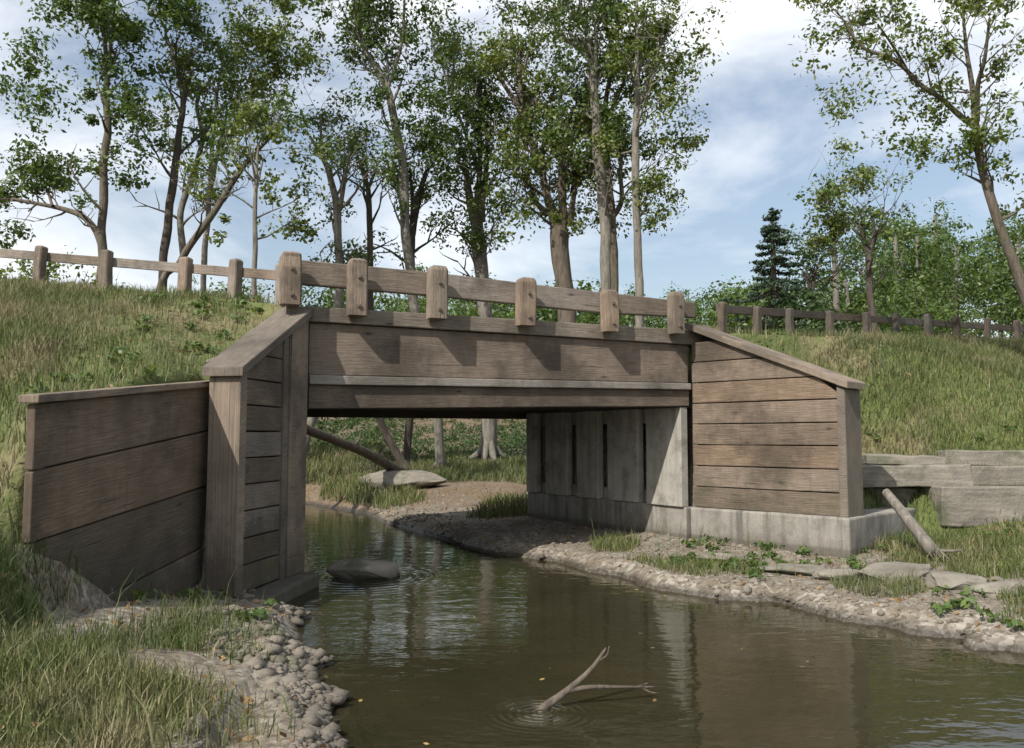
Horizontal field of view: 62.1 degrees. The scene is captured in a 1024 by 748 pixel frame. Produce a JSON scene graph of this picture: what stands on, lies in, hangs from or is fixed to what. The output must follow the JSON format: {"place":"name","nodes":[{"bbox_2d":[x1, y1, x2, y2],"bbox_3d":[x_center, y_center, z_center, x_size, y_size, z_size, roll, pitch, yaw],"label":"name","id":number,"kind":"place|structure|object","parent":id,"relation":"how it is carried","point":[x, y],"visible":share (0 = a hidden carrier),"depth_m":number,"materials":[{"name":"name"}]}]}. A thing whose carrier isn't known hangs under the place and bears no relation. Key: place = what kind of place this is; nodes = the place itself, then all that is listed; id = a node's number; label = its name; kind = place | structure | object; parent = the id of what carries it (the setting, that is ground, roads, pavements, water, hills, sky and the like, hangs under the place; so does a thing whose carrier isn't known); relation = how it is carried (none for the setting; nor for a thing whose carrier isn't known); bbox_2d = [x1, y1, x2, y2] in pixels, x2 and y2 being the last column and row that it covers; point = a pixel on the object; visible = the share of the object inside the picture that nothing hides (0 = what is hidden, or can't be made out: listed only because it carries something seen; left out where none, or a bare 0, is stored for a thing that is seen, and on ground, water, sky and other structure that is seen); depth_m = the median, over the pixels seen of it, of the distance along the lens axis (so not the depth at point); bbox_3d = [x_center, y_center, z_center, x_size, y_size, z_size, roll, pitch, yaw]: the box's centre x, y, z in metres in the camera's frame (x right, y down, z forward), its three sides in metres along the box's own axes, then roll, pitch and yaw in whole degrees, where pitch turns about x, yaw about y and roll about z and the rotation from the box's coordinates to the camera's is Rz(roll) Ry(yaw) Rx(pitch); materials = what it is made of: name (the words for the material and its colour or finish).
{"place":"outdoors","nodes":[
{"label":"outdoors","id":0,"kind":"place"},
{"bbox_2d":[0,287,1023,747],"bbox_3d":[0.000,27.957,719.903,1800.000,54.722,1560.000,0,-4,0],"label":"ground","id":1,"kind":"structure","parent":0,"point":[82,595],"depth_m":8.35,"materials":[{"name":"green plant"}]},
{"bbox_2d":[0,245,97,284],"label":"shrub","id":2,"kind":"object","parent":1,"relation":"on","point":[22,262],"visible":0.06,"depth_m":15.82,"materials":[{"name":"green plant"}]},
{"bbox_2d":[0,0,191,284],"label":"slender tree","id":3,"kind":"object","parent":1,"relation":"on","point":[117,26],"visible":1,"depth_m":19.45,"materials":[{"name":"green plant"}]},
{"bbox_2d":[18,380,209,602],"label":"retaining wall","id":4,"kind":"structure","parent":1,"relation":"on","point":[122,511],"depth_m":6.52,"materials":[{"name":"brown wood"}]},
{"bbox_2d":[0,245,284,306],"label":"wooden fence","id":5,"kind":"object","parent":1,"relation":"on","point":[185,268],"visible":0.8,"depth_m":10.56,"materials":[{"name":"brown wood"}]},
{"bbox_2d":[116,0,275,288],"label":"leaning tree","id":6,"kind":"object","parent":1,"relation":"on","point":[179,15],"visible":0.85,"depth_m":20.43,"materials":[{"name":"green plant"}]},
{"bbox_2d":[111,0,334,293],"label":"multi stem tree","id":7,"kind":"object","parent":1,"relation":"on","point":[268,44],"visible":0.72,"depth_m":22.11,"materials":[{"name":"green plant"}]},
{"bbox_2d":[156,66,315,290],"bbox_3d":[-6.013,-1.648,18.185,3.676,10.304,2.045,0,-4,0],"label":"leaning tree","id":8,"kind":"object","parent":1,"relation":"on","point":[200,230],"visible":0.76,"depth_m":18.21,"materials":[{"name":"green plant"}]},
{"bbox_2d":[155,78,336,299],"bbox_3d":[-5.395,-1.078,17.342,3.400,9.384,2.624,0,-4,0],"label":"slender tree","id":9,"kind":"object","parent":1,"relation":"on","point":[252,113],"visible":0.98,"depth_m":17.36,"materials":[{"name":"green plant"}]},
{"bbox_2d":[202,306,318,602],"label":"wing wall","id":10,"kind":"structure","parent":1,"relation":"on","point":[258,384],"depth_m":8.07,"materials":[{"name":"brown wood"}]},
{"bbox_2d":[263,262,373,446],"bbox_3d":[-6.270,-0.392,25.054,4.588,5.966,4.601,-2,-5,20],"label":"shrub","id":11,"kind":"object","parent":1,"relation":"on","point":[315,305],"visible":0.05,"depth_m":25.31,"materials":[{"name":"green plant"}]},
{"bbox_2d":[274,2,417,457],"bbox_3d":[-4.620,-3.757,23.132,3.589,13.258,4.192,2,-5,-22],"label":"forked tree","id":12,"kind":"object","parent":1,"relation":"on","point":[338,201],"visible":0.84,"depth_m":23.15,"materials":[{"name":"green plant"}]},
{"bbox_2d":[297,115,422,468],"bbox_3d":[-4.159,-2.334,24.370,3.397,10.939,3.007,-1,-4,16],"label":"forked tree","id":13,"kind":"object","parent":1,"relation":"on","point":[386,435],"visible":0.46,"depth_m":24.20,"materials":[{"name":"green plant"}]},
{"bbox_2d":[297,0,470,468],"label":"curved tree","id":14,"kind":"object","parent":1,"relation":"on","point":[405,37],"visible":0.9,"depth_m":24.45,"materials":[{"name":"green plant"}]},
{"bbox_2d":[360,470,446,492],"bbox_3d":[-2.606,2.632,20.194,2.136,0.701,0.913,1,-5,-3],"label":"boulder","id":15,"kind":"object","parent":1,"relation":"on","point":[420,478],"visible":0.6,"depth_m":19.98,"materials":[{"name":"stone"}]},
{"bbox_2d":[307,424,405,470],"bbox_3d":[-3.713,1.486,18.146,0.302,1.777,6.109,-2,-5,21],"label":"fallen log","id":16,"kind":"object","parent":15,"relation":"on","point":[374,457],"visible":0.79,"depth_m":18.76,"materials":[{"name":"wood"}]},
{"bbox_2d":[349,115,483,464],"bbox_3d":[-2.816,-2.298,25.350,4.229,11.045,3.631,0,-4,0],"label":"curved tree","id":17,"kind":"object","parent":1,"relation":"on","point":[419,194],"visible":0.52,"depth_m":25.13,"materials":[{"name":"green plant"}]},
{"bbox_2d":[310,418,526,462],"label":"undergrowth","id":18,"kind":"object","parent":1,"relation":"on","point":[516,439],"visible":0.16,"depth_m":36.99,"materials":[{"name":"green plant"}]},
{"bbox_2d":[283,306,701,538],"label":"timber bridge","id":19,"kind":"structure","parent":1,"relation":"on","point":[557,380],"depth_m":10.72,"materials":[{"name":"brown wood"}]},
{"bbox_2d":[279,251,695,334],"bbox_3d":[0.022,-0.880,10.130,5.486,0.642,0.354,2,-5,-25],"label":"guard rail","id":20,"kind":"object","parent":19,"relation":"attached to","point":[358,279],"visible":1,"depth_m":9.91,"materials":[{"name":"wood"}]},
{"bbox_2d":[406,0,578,462],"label":"broad tree","id":21,"kind":"object","parent":1,"relation":"on","point":[489,447],"visible":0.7,"depth_m":26.05,"materials":[{"name":"green plant"}]},
{"bbox_2d":[0,263,1023,747],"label":"grass","id":22,"kind":"structure","parent":1,"relation":"on","point":[38,327],"depth_m":8.04,"materials":[{"name":"green plant"}]},
{"bbox_2d":[0,291,1023,747],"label":"leaf litter","id":23,"kind":"object","parent":1,"relation":"on","point":[246,699],"visible":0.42,"depth_m":7.89,"materials":[{"name":"brown plant"}]},
{"bbox_2d":[17,292,1023,629],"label":"weeds","id":24,"kind":"object","parent":1,"relation":"on","point":[755,572],"visible":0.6,"depth_m":8.52,"materials":[{"name":"green plant"}]},
{"bbox_2d":[442,0,632,322],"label":"broad tree","id":25,"kind":"object","parent":1,"relation":"on","point":[560,221],"visible":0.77,"depth_m":25.19,"materials":[{"name":"green plant"}]},
{"bbox_2d":[115,197,1023,339],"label":"distant woods","id":26,"kind":"object","parent":1,"relation":"on","point":[977,285],"visible":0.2,"depth_m":57.41,"materials":[{"name":"green plant"}]},
{"bbox_2d":[509,0,675,291],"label":"tall tree","id":27,"kind":"object","parent":1,"relation":"on","point":[592,66],"visible":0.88,"depth_m":23.37,"materials":[{"name":"green plant"}]},
{"bbox_2d":[194,214,1023,419],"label":"distant trunks","id":28,"kind":"object","parent":1,"relation":"on","point":[895,257],"visible":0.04,"depth_m":62.64,"materials":[{"name":"grey plant"}]},
{"bbox_2d":[556,0,701,291],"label":"tall tree","id":29,"kind":"object","parent":1,"relation":"on","point":[613,211],"visible":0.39,"depth_m":24.30,"materials":[{"name":"green plant"}]},
{"bbox_2d":[576,0,735,326],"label":"tall tree","id":30,"kind":"object","parent":1,"relation":"on","point":[638,48],"visible":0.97,"depth_m":22.31,"materials":[{"name":"green plant"}]},
{"bbox_2d":[695,552,746,560],"bbox_3d":[2.305,2.054,9.517,0.684,0.120,0.392,-3,-6,17],"label":"stone","id":31,"kind":"object","parent":1,"relation":"on","point":[705,554],"visible":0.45,"depth_m":9.41,"materials":[{"name":"stone"}]},
{"bbox_2d":[718,207,818,332],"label":"conifer","id":32,"kind":"object","parent":1,"relation":"on","point":[773,235],"visible":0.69,"depth_m":19.13,"materials":[{"name":"green plant"}]},
{"bbox_2d":[752,563,826,575],"bbox_3d":[2.891,2.052,8.871,0.823,0.136,0.407,-1,-4,14],"label":"stone","id":33,"kind":"object","parent":1,"relation":"on","point":[801,569],"visible":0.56,"depth_m":8.73,"materials":[{"name":"stone"}]},
{"bbox_2d":[685,323,915,558],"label":"wing wall","id":34,"kind":"structure","parent":1,"relation":"on","point":[779,432],"depth_m":10.31,"materials":[{"name":"brown wood"}]},
{"bbox_2d":[769,289,854,334],"bbox_3d":[6.518,-1.100,18.627,1.649,1.563,1.696,2,-5,-29],"label":"shrub","id":35,"kind":"object","parent":1,"relation":"on","point":[813,299],"visible":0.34,"depth_m":18.43,"materials":[{"name":"green plant"}]},
{"bbox_2d":[756,217,903,308],"bbox_3d":[8.389,-1.989,22.577,3.660,4.762,2.914,0,-4,0],"label":"tree","id":36,"kind":"object","parent":1,"relation":"on","point":[811,254],"visible":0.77,"depth_m":22.28,"materials":[{"name":"green plant"}]},
{"bbox_2d":[812,569,857,580],"bbox_3d":[3.300,2.014,8.473,0.582,0.132,0.388,-3,-6,29],"label":"stone","id":37,"kind":"object","parent":1,"relation":"on","point":[821,574],"visible":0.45,"depth_m":8.43,"materials":[{"name":"stone"}]},
{"bbox_2d":[792,133,896,331],"bbox_3d":[10.864,-2.493,27.443,3.481,10.227,2.579,2,-5,-26],"label":"round tree","id":38,"kind":"object","parent":1,"relation":"on","point":[834,221],"visible":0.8,"depth_m":27.19,"materials":[{"name":"green plant"}]},
{"bbox_2d":[793,148,930,333],"bbox_3d":[8.337,-2.689,20.319,2.337,5.111,3.221,1,-4,-16],"label":"forked tree","id":39,"kind":"object","parent":1,"relation":"on","point":[869,251],"visible":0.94,"depth_m":20.12,"materials":[{"name":"green plant"}]},
{"bbox_2d":[716,301,1023,339],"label":"wooden fence","id":40,"kind":"object","parent":1,"relation":"on","point":[723,309],"visible":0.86,"depth_m":14.62,"materials":[{"name":"brown wood"}]},
{"bbox_2d":[868,487,920,506],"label":"stone slab","id":41,"kind":"structure","parent":1,"relation":"on","point":[901,493],"depth_m":11.12,"materials":[{"name":"stone"}]},
{"bbox_2d":[862,464,973,486],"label":"stone slab","id":42,"kind":"structure","parent":41,"relation":"on","point":[924,475],"depth_m":10.89,"materials":[{"name":"stone"}]},
{"bbox_2d":[862,454,944,464],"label":"stone slab","id":43,"kind":"structure","parent":42,"relation":"on","point":[882,459],"depth_m":11.11,"materials":[{"name":"stone"}]},
{"bbox_2d":[855,561,936,583],"bbox_3d":[3.720,1.938,8.192,0.820,0.285,0.483,-2,-3,6],"label":"stone","id":44,"kind":"object","parent":1,"relation":"on","point":[890,568],"visible":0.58,"depth_m":8.08,"materials":[{"name":"stone"}]},
{"bbox_2d":[787,0,1023,308],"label":"tree","id":45,"kind":"object","parent":1,"relation":"on","point":[978,142],"visible":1,"depth_m":13.16,"materials":[{"name":"green plant"}]},
{"bbox_2d":[859,277,979,336],"bbox_3d":[11.657,-1.368,24.284,3.264,2.633,3.690,-2,-5,28],"label":"shrub","id":46,"kind":"object","parent":1,"relation":"on","point":[888,311],"visible":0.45,"depth_m":23.77,"materials":[{"name":"green plant"}]},
{"bbox_2d":[882,489,962,562],"bbox_3d":[4.298,1.601,9.062,0.362,0.703,0.933,3,-5,-31],"label":"broken branch","id":47,"kind":"object","parent":1,"relation":"on","point":[919,533],"visible":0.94,"depth_m":8.99,"materials":[{"name":"grey plant"}]},
{"bbox_2d":[923,571,989,589],"bbox_3d":[4.013,1.880,7.665,0.536,0.178,0.359,1,-4,-10],"label":"stone","id":48,"kind":"object","parent":1,"relation":"on","point":[956,580],"visible":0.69,"depth_m":7.56,"materials":[{"name":"stone"}]},
{"bbox_2d":[925,486,1023,527],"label":"stone slab","id":49,"kind":"structure","parent":1,"relation":"on","point":[957,506],"depth_m":10.60,"materials":[{"name":"stone"}]},
{"bbox_2d":[971,464,1023,485],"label":"stone slab","id":50,"kind":"structure","parent":49,"relation":"on","point":[1007,475],"depth_m":10.90,"materials":[{"name":"stone"}]},
{"bbox_2d":[935,449,1023,465],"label":"stone slab","id":51,"kind":"structure","parent":50,"relation":"on","point":[994,456],"depth_m":11.24,"materials":[{"name":"stone"}]},
{"bbox_2d":[968,580,1023,594],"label":"stone","id":52,"kind":"object","parent":1,"relation":"on","point":[990,587],"visible":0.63,"depth_m":7.27,"materials":[{"name":"stone"}]},
{"bbox_2d":[0,0,1023,336],"label":"sky","id":53,"kind":"structure","parent":0,"point":[766,127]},
{"bbox_2d":[171,357,1023,747],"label":"gravel","id":54,"kind":"structure","parent":0,"point":[325,697],"depth_m":5.80,"materials":[{"name":"grey gravel"}]},
{"bbox_2d":[285,504,1023,747],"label":"water","id":55,"kind":"structure","parent":0,"point":[466,673],"depth_m":5.81,"materials":[{"name":"brown liquid"}]},
{"bbox_2d":[326,558,399,578],"bbox_3d":[-1.628,2.232,9.540,0.747,0.340,0.603,-2,-5,30],"label":"boulder","id":56,"kind":"object","parent":55,"relation":"in","point":[355,568],"visible":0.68,"depth_m":9.36,"materials":[{"name":"stone"}]},
{"bbox_2d":[538,646,656,708],"bbox_3d":[0.474,1.823,4.963,0.805,0.450,0.080,1,-4,-13],"label":"forked branch","id":57,"kind":"object","parent":55,"relation":"in","point":[572,687],"visible":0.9,"depth_m":4.93,"materials":[{"name":"brown plant"}]},
{"bbox_2d":[320,532,992,744],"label":"floating leaves","id":58,"kind":"object","parent":55,"relation":"on","point":[425,743],"visible":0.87,"depth_m":5.74,"materials":[{"name":"yellow plant"}]}
]}

